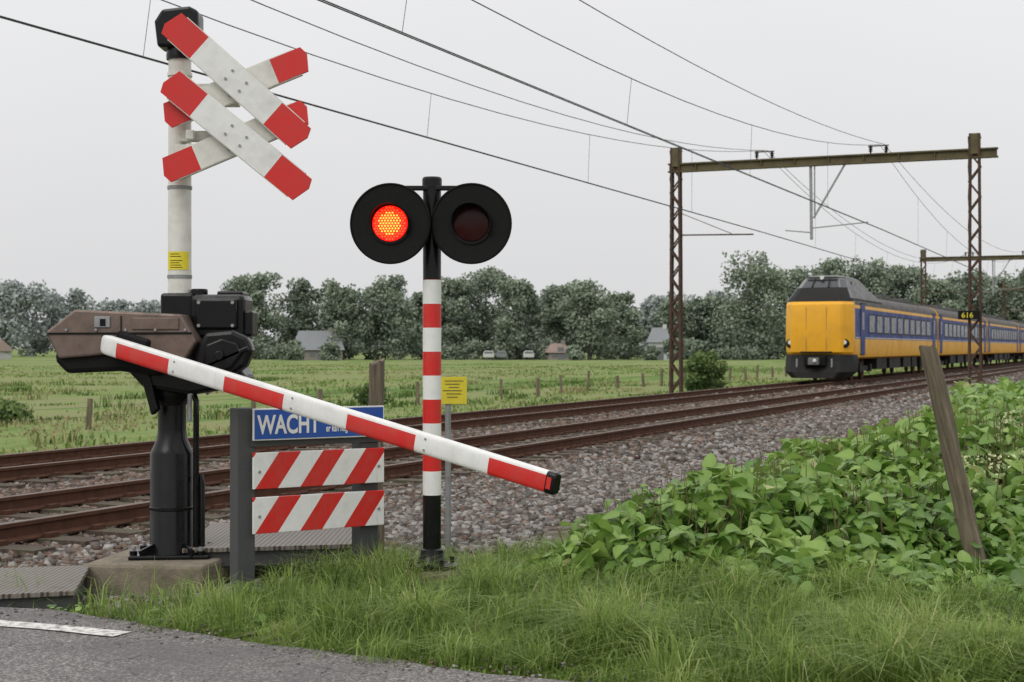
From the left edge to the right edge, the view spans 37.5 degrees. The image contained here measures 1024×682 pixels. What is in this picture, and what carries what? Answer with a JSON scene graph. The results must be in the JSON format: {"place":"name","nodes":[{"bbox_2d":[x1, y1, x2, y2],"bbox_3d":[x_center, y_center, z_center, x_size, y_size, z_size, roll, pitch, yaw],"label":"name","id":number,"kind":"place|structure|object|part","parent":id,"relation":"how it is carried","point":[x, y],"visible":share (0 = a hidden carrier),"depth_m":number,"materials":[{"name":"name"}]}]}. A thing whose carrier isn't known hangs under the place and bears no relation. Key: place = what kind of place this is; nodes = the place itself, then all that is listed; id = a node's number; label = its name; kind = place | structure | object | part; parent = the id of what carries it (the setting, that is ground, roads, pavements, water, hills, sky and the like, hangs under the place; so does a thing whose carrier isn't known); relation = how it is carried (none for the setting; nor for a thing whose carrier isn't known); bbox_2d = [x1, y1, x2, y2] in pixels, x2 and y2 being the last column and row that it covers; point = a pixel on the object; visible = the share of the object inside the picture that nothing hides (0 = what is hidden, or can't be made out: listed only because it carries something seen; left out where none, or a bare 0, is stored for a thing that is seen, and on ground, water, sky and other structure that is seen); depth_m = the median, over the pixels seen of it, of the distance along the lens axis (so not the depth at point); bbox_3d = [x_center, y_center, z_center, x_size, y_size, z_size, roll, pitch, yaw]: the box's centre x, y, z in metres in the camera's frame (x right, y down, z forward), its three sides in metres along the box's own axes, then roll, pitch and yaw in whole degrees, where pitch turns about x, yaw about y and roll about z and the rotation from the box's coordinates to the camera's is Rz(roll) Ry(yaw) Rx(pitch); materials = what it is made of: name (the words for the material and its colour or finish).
{"place":"outdoors","nodes":[
{"label":"outdoors","id":0,"kind":"place"},
{"bbox_2d":[0,351,11,358],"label":"walls","id":1,"kind":"structure","parent":0,"point":[5,354],"depth_m":250.71,"materials":[{"name":"white paint"}]},
{"bbox_2d":[0,338,13,350],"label":"roof","id":2,"kind":"structure","parent":1,"relation":"on","point":[4,346],"depth_m":250.16,"materials":[{"name":"tile"}]},
{"bbox_2d":[0,607,572,681],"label":"road","id":3,"kind":"structure","parent":0,"point":[33,655],"depth_m":6.83,"materials":[{"name":"grey asphalt"}]},
{"bbox_2d":[0,620,129,635],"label":"road edge line","id":4,"kind":"object","parent":3,"relation":"on","point":[87,630],"visible":1,"depth_m":7.61,"materials":[{"name":"paint"}]},
{"bbox_2d":[0,348,1023,681],"bbox_3d":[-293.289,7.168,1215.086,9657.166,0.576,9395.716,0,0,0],"label":"ground","id":5,"kind":"structure","parent":0,"point":[76,398],"depth_m":79.14,"materials":[{"name":"green plant"}]},
{"bbox_2d":[0,395,34,422],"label":"bush","id":6,"kind":"object","parent":5,"relation":"on","point":[10,408],"visible":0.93,"depth_m":37.92,"materials":[{"name":"green plant"}]},
{"bbox_2d":[0,565,88,611],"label":"steel walkway","id":7,"kind":"structure","parent":5,"relation":"on","point":[73,580],"depth_m":8.90,"materials":[{"name":"grey metal"}]},
{"bbox_2d":[182,522,385,566],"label":"steel walkway","id":8,"kind":"structure","parent":5,"relation":"on","point":[217,534],"depth_m":10.10,"materials":[{"name":"grey metal"}]},
{"bbox_2d":[47,6,560,597],"bbox_3d":[-1.150,-0.259,9.110,4.107,3.900,1.162,0,0,34],"label":"level crossing barrier","id":9,"kind":"object","parent":5,"relation":"on","point":[181,350],"visible":0.97,"depth_m":9.77,"materials":[{"name":"metal"}]},
{"bbox_2d":[230,406,383,595],"bbox_3d":[-1.265,1.025,9.399,0.985,1.235,0.166,0,0,-34],"label":"warning sign","id":10,"kind":"object","parent":5,"relation":"on","point":[359,467],"visible":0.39,"depth_m":9.27,"materials":[{"name":"red metal"}]},
{"bbox_2d":[301,350,342,359],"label":"walls","id":11,"kind":"structure","parent":5,"relation":"on","point":[307,356],"depth_m":234.39,"materials":[{"name":"paint"}]},
{"bbox_2d":[317,347,320,359],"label":"door","id":12,"kind":"structure","parent":11,"relation":"attached to","point":[318,356],"depth_m":234.43,"materials":[{"name":"grey wood"}]},
{"bbox_2d":[295,331,344,349],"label":"roof","id":13,"kind":"structure","parent":11,"relation":"on","point":[311,340],"depth_m":236.28,"materials":[{"name":"grey tile"}]},
{"bbox_2d":[352,383,393,405],"bbox_3d":[-4.571,1.754,49.869,1.336,0.820,1.219,0,0,0],"label":"bush","id":14,"kind":"object","parent":5,"relation":"on","point":[363,395],"visible":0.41,"depth_m":49.58,"materials":[{"name":"green plant"}]},
{"bbox_2d":[0,374,748,446],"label":"pasture weeds","id":15,"kind":"object","parent":5,"relation":"on","point":[221,416],"visible":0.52,"depth_m":52.87,"materials":[{"name":"green plant"}]},
{"bbox_2d":[369,358,384,553],"bbox_3d":[-0.970,0.884,10.799,0.118,1.530,0.126,0,0,0],"label":"wooden post","id":16,"kind":"object","parent":5,"relation":"on","point":[376,380],"visible":0.29,"depth_m":10.76,"materials":[{"name":"brown wood"}]},
{"bbox_2d":[0,278,782,356],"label":"distant woodland","id":17,"kind":"object","parent":5,"relation":"on","point":[15,299],"visible":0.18,"depth_m":322.02,"materials":[{"name":"green plant"}]},
{"bbox_2d":[350,176,511,588],"bbox_3d":[-0.500,0.284,9.407,1.000,2.616,0.457,0,0,0],"label":"level crossing light","id":18,"kind":"object","parent":5,"relation":"on","point":[396,223],"visible":0.99,"depth_m":9.31,"materials":[{"name":"black gloss paint"},{"name":"red paint"},{"name":"white paint"}]},
{"bbox_2d":[441,376,466,556],"bbox_3d":[-0.395,0.941,10.293,0.175,1.410,0.056,0,0,0],"label":"notice sign","id":19,"kind":"object","parent":5,"relation":"on","point":[453,390],"visible":0.94,"depth_m":10.27,"materials":[{"name":"metal"}]},
{"bbox_2d":[0,363,957,429],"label":"wire fence","id":20,"kind":"object","parent":5,"relation":"on","point":[89,407],"visible":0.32,"depth_m":57.16,"materials":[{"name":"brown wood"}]},
{"bbox_2d":[483,351,493,359],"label":"parked car","id":21,"kind":"object","parent":5,"relation":"on","point":[488,354],"visible":1,"depth_m":231.89,"materials":[{"name":"white metal"}]},
{"bbox_2d":[496,351,506,359],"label":"parked car","id":22,"kind":"object","parent":5,"relation":"on","point":[501,354],"visible":1,"depth_m":232.89,"materials":[{"name":"grey metal"}]},
{"bbox_2d":[0,515,1023,681],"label":"grass verge","id":23,"kind":"object","parent":5,"relation":"on","point":[617,631],"depth_m":7.41,"materials":[{"name":"green plant"}]},
{"bbox_2d":[0,369,1023,681],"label":"ballast stones","id":24,"kind":"object","parent":5,"relation":"on","point":[486,509],"visible":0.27,"depth_m":17.54,"materials":[{"name":"grey gravel"}]},
{"bbox_2d":[0,361,1023,558],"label":"railway track","id":25,"kind":"structure","parent":5,"relation":"on","point":[25,467],"depth_m":22.09,"materials":[{"name":"metal"}]},
{"bbox_2d":[785,275,1023,379],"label":"passenger train","id":26,"kind":"object","parent":25,"relation":"on","point":[837,326],"visible":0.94,"depth_m":66.88,"materials":[{"name":"yellow metal"}]},
{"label":"coach doors","id":27,"kind":"part","parent":26,"relation":"part of","materials":[{"name":"blue metal"}]},
{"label":"coach windows","id":28,"kind":"part","parent":26,"relation":"part of","materials":[{"name":"grey glass"}]},
{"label":"coach window frames","id":29,"kind":"part","parent":26,"relation":"part of","materials":[{"name":"grey metal"}]},
{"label":"coach doors","id":30,"kind":"part","parent":26,"relation":"part of","materials":[{"name":"metal"}]},
{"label":"coach window frames","id":31,"kind":"part","parent":26,"relation":"part of","materials":[{"name":"grey metal"}]},
{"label":"coach windows","id":32,"kind":"part","parent":26,"relation":"part of","materials":[{"name":"grey glass"}]},
{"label":"coach window frames","id":33,"kind":"part","parent":26,"relation":"part of","materials":[{"name":"grey metal"}]},
{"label":"coach windows","id":34,"kind":"part","parent":26,"relation":"part of","materials":[{"name":"grey glass"}]},
{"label":"coach doors","id":35,"kind":"part","parent":26,"relation":"part of","materials":[{"name":"metal"}]},
{"bbox_2d":[20,567,1022,660],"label":"broadleaf weeds","id":36,"kind":"object","parent":5,"relation":"on","point":[78,608],"visible":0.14,"depth_m":7.95,"materials":[{"name":"green plant"}]},
{"bbox_2d":[523,351,533,359],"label":"parked car","id":37,"kind":"object","parent":5,"relation":"on","point":[528,353],"visible":1,"depth_m":233.89,"materials":[{"name":"white metal"}]},
{"bbox_2d":[546,353,568,359],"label":"walls","id":38,"kind":"structure","parent":5,"relation":"on","point":[549,356],"depth_m":235.46,"materials":[{"name":"paint"}]},
{"bbox_2d":[543,343,566,352],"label":"roof","id":39,"kind":"structure","parent":38,"relation":"on","point":[552,348],"depth_m":236.65,"materials":[{"name":"tile"}]},
{"bbox_2d":[558,347,563,359],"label":"door","id":40,"kind":"structure","parent":38,"relation":"attached to","point":[560,355],"depth_m":235.44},
{"bbox_2d":[219,250,1023,360],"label":"distant tree row","id":41,"kind":"object","parent":5,"relation":"on","point":[721,327],"visible":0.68,"depth_m":242.92,"materials":[{"name":"green plant"}]},
{"bbox_2d":[648,342,668,359],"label":"walls","id":42,"kind":"structure","parent":5,"relation":"on","point":[657,344],"depth_m":234.53,"materials":[{"name":"beige paint"}]},
{"bbox_2d":[646,327,668,341],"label":"roof","id":43,"kind":"structure","parent":42,"relation":"on","point":[658,334],"depth_m":236.00,"materials":[{"name":"grey tile"}]},
{"bbox_2d":[657,347,663,359],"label":"door","id":44,"kind":"structure","parent":42,"relation":"attached to","point":[660,356],"depth_m":234.39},
{"bbox_2d":[683,349,729,390],"bbox_3d":[7.716,1.256,60.399,1.950,1.905,2.016,0,0,0],"label":"bush","id":45,"kind":"object","parent":5,"relation":"on","point":[701,369],"visible":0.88,"depth_m":59.88,"materials":[{"name":"green plant"}]},
{"bbox_2d":[684,372,729,390],"bbox_3d":[7.969,1.532,61.921,1.852,1.363,1.686,0,0,0],"label":"bush","id":46,"kind":"object","parent":5,"relation":"on","point":[721,384],"visible":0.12,"depth_m":61.50,"materials":[{"name":"green plant"}]},
{"bbox_2d":[513,377,1023,622],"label":"knotweed bush","id":47,"kind":"object","parent":5,"relation":"on","point":[883,491],"visible":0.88,"depth_m":10.04,"materials":[{"name":"green plant"}]},
{"bbox_2d":[665,133,997,393],"bbox_3d":[10.970,-2.327,52.875,11.570,9.430,0.716,0,0,23],"label":"catenary portal","id":48,"kind":"object","parent":5,"relation":"on","point":[974,150],"visible":0.91,"depth_m":53.00,"materials":[{"name":"metal"}]},
{"bbox_2d":[0,0,1022,307],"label":"overhead wires","id":49,"kind":"object","parent":48,"relation":"hanging from","point":[536,106],"visible":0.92,"depth_m":28.54,"materials":[{"name":"black metal"}]},
{"bbox_2d":[919,345,985,562],"bbox_3d":[2.915,0.893,9.881,0.543,1.735,0.146,0,0,-12],"label":"wooden post","id":50,"kind":"object","parent":5,"relation":"on","point":[961,497],"visible":0.77,"depth_m":9.83,"materials":[{"name":"brown wood"}]},
{"bbox_2d":[919,249,1023,369],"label":"catenary portal","id":51,"kind":"object","parent":5,"relation":"on","point":[965,257],"visible":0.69,"depth_m":110.88,"materials":[{"name":"metal"}]},
{"bbox_2d":[1001,283,1023,362],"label":"catenary portal","id":52,"kind":"object","parent":5,"relation":"on","point":[1007,289],"visible":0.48,"depth_m":168.72,"materials":[{"name":"metal"}]},
{"bbox_2d":[0,0,1023,347],"label":"sky","id":53,"kind":"structure","parent":0,"point":[84,128],"materials":[{"name":"white"}]},
{"bbox_2d":[805,386,1018,452],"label":"dry grass","id":54,"kind":"structure","parent":0,"point":[871,431],"depth_m":26.48,"materials":[{"name":"plant"}]}
]}

